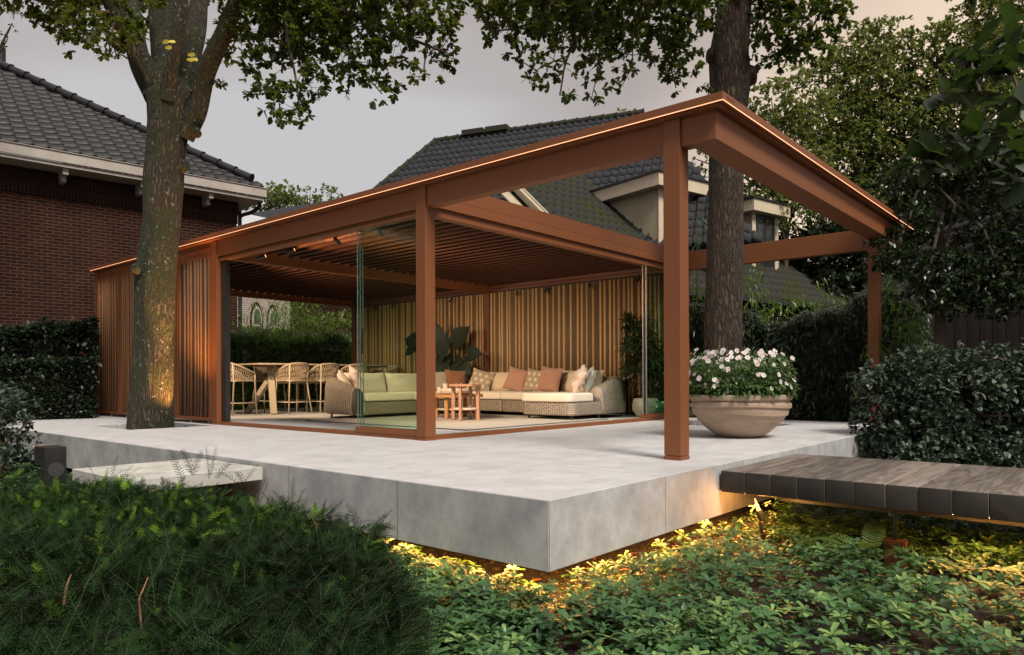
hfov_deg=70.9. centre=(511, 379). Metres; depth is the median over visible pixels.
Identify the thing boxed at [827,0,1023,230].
oak tree
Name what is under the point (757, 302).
bamboo plant
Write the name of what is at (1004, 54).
magnolia tree
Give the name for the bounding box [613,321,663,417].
drooping plant
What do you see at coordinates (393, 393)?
sectional sofa
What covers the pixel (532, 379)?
throw cushion
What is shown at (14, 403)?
dark shrub
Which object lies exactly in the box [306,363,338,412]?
bar stool
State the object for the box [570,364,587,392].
throw cushion
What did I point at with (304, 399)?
bar stool
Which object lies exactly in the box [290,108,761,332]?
tall house
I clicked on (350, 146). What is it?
sky
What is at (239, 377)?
bar stool
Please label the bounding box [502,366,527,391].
throw cushion
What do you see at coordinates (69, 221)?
brick house
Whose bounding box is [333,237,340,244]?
ceiling spotlight
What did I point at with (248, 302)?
house
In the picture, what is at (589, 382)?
throw cushion
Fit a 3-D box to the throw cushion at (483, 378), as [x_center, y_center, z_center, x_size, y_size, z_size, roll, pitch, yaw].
[-0.628,0.023,14.547,0.500,0.482,0.180,16,-16,18]
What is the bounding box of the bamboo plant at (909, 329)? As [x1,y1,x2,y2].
[841,252,933,421]
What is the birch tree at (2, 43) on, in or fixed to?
on the ground
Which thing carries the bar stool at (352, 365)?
on the terrace
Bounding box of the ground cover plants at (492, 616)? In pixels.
[333,455,1023,654]
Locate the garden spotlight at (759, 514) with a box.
[755,499,764,544]
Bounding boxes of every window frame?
[250,302,262,327]
[266,304,278,328]
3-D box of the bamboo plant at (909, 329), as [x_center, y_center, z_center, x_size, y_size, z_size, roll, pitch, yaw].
[5.530,-0.338,10.518,1.313,3.157,0.968,0,0,4]
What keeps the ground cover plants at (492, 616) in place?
on the ground
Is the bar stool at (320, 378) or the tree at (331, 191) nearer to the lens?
the bar stool at (320, 378)
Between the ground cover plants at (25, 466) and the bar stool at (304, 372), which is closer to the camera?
the ground cover plants at (25, 466)
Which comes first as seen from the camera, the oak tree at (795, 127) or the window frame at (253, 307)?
the oak tree at (795, 127)
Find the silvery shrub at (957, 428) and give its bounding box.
[847,338,1023,468]
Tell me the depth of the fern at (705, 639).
3.20 m
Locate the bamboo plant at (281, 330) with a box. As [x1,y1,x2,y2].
[231,299,351,409]
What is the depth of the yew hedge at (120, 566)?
2.16 m
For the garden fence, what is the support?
on the ground
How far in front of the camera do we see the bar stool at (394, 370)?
17.07 m
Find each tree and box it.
[0,0,22,52]
[0,0,467,429]
[245,178,306,211]
[284,186,323,206]
[320,182,343,200]
[460,0,857,381]
[692,63,850,268]
[778,192,969,297]
[787,14,940,221]
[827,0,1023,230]
[859,119,1023,461]
[882,2,1023,210]
[901,181,1011,247]
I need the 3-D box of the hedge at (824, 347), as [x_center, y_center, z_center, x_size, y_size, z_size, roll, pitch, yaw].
[4.439,-0.101,12.676,5.586,3.000,2.098,0,0,27]
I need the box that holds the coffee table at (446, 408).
[436,394,482,417]
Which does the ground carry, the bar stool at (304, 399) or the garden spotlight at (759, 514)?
the garden spotlight at (759, 514)
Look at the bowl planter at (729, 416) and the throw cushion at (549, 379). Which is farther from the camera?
the throw cushion at (549, 379)
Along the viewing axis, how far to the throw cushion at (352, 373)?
12.63 m
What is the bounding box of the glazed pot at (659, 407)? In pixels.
[655,401,663,412]
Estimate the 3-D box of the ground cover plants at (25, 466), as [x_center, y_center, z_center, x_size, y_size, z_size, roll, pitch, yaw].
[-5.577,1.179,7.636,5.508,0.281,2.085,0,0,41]
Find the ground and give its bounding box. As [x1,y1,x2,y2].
[4,456,1023,654]
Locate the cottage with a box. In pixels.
[500,169,852,414]
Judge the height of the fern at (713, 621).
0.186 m
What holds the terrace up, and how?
on the terrace foundation
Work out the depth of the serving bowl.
12.17 m
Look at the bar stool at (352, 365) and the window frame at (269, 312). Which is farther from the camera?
the window frame at (269, 312)
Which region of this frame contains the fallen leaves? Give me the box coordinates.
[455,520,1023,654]
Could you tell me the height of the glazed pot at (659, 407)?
0.284 m
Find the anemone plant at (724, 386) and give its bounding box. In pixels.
[689,347,799,400]
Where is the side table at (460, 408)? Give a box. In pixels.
[449,384,481,420]
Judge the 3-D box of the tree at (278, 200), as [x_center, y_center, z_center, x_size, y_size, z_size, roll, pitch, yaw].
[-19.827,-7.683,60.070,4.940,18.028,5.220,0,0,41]
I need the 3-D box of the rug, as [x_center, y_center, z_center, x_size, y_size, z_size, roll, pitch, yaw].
[-0.893,0.654,11.819,3.686,0.010,3.356,0,0,41]
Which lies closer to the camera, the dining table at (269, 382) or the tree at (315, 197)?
the dining table at (269, 382)
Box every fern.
[622,618,738,652]
[685,624,763,654]
[790,536,853,560]
[812,520,923,567]
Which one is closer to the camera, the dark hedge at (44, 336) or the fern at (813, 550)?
the fern at (813, 550)
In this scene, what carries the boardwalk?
on the ground
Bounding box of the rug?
[305,413,606,430]
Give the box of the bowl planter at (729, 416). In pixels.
[689,393,792,437]
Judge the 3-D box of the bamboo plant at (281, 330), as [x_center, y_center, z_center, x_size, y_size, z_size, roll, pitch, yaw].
[-5.493,-0.611,18.301,1.832,3.783,3.824,0,0,41]
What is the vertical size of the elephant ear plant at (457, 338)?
2.041 m
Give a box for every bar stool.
[230,362,256,415]
[252,367,285,412]
[275,362,312,414]
[284,367,317,410]
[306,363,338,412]
[340,363,366,372]
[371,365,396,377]
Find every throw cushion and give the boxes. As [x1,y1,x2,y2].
[337,370,348,383]
[348,366,362,391]
[445,369,466,387]
[466,367,495,390]
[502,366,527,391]
[523,368,540,390]
[536,366,563,391]
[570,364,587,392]
[583,366,595,391]
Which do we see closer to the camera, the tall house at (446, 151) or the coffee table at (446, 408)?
the coffee table at (446, 408)
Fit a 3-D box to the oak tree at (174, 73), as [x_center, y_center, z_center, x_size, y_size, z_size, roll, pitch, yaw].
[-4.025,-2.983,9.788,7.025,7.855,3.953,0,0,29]
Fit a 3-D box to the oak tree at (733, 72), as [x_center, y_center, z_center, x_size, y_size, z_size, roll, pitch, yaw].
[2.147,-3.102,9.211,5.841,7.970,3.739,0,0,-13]
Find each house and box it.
[0,47,267,414]
[236,201,325,329]
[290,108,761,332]
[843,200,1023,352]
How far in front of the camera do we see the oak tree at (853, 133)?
25.29 m
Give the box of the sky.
[0,0,1023,273]
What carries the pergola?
on the terrace
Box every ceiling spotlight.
[257,253,265,259]
[285,247,294,253]
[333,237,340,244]
[376,227,383,236]
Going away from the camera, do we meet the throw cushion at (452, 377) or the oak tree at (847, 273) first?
the throw cushion at (452, 377)
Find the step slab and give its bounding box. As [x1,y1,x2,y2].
[72,458,262,504]
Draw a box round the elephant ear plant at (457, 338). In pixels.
[403,322,485,375]
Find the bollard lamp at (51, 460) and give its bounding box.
[34,445,66,489]
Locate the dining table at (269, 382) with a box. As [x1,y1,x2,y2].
[238,363,387,413]
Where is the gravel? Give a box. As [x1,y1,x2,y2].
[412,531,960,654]
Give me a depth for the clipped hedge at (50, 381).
12.56 m
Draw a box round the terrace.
[4,407,907,571]
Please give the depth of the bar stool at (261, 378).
15.13 m
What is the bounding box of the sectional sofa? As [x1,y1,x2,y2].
[324,370,625,419]
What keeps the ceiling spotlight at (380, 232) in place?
attached to the pergola
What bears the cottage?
on the ground
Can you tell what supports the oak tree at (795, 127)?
on the ground
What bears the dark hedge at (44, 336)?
on the ground
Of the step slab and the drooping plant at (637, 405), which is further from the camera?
the drooping plant at (637, 405)
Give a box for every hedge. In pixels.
[0,315,101,416]
[0,354,99,419]
[0,447,447,654]
[237,327,350,409]
[617,281,933,439]
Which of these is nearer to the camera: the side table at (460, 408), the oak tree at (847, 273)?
the side table at (460, 408)
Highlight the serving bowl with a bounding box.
[439,388,468,393]
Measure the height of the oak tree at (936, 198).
7.246 m
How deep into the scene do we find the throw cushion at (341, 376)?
12.65 m
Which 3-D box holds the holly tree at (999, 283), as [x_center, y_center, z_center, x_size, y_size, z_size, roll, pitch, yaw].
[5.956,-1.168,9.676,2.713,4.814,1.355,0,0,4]
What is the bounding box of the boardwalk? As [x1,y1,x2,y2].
[721,454,1023,567]
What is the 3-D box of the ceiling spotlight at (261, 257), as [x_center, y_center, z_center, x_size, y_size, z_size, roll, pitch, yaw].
[-3.634,-1.808,10.424,0.131,0.148,0.059,0,0,-8]
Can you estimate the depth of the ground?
4.61 m
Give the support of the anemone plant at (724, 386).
on the bowl planter at (729, 416)
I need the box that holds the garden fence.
[929,302,1023,454]
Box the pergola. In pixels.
[90,91,913,460]
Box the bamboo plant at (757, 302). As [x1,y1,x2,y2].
[638,215,855,390]
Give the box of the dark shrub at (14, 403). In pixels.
[0,381,44,486]
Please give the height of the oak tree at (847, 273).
7.552 m
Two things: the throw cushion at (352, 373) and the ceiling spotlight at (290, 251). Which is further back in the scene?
the throw cushion at (352, 373)
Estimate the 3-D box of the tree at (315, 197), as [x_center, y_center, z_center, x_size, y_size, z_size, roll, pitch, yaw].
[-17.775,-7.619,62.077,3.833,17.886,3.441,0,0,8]
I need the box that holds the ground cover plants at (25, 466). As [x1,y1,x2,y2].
[0,461,80,491]
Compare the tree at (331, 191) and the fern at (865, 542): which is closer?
the fern at (865, 542)
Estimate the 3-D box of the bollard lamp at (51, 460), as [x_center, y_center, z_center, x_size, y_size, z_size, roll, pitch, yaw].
[-3.950,0.931,6.151,0.282,0.726,0.165,0,0,41]
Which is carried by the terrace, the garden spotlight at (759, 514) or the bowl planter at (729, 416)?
the bowl planter at (729, 416)

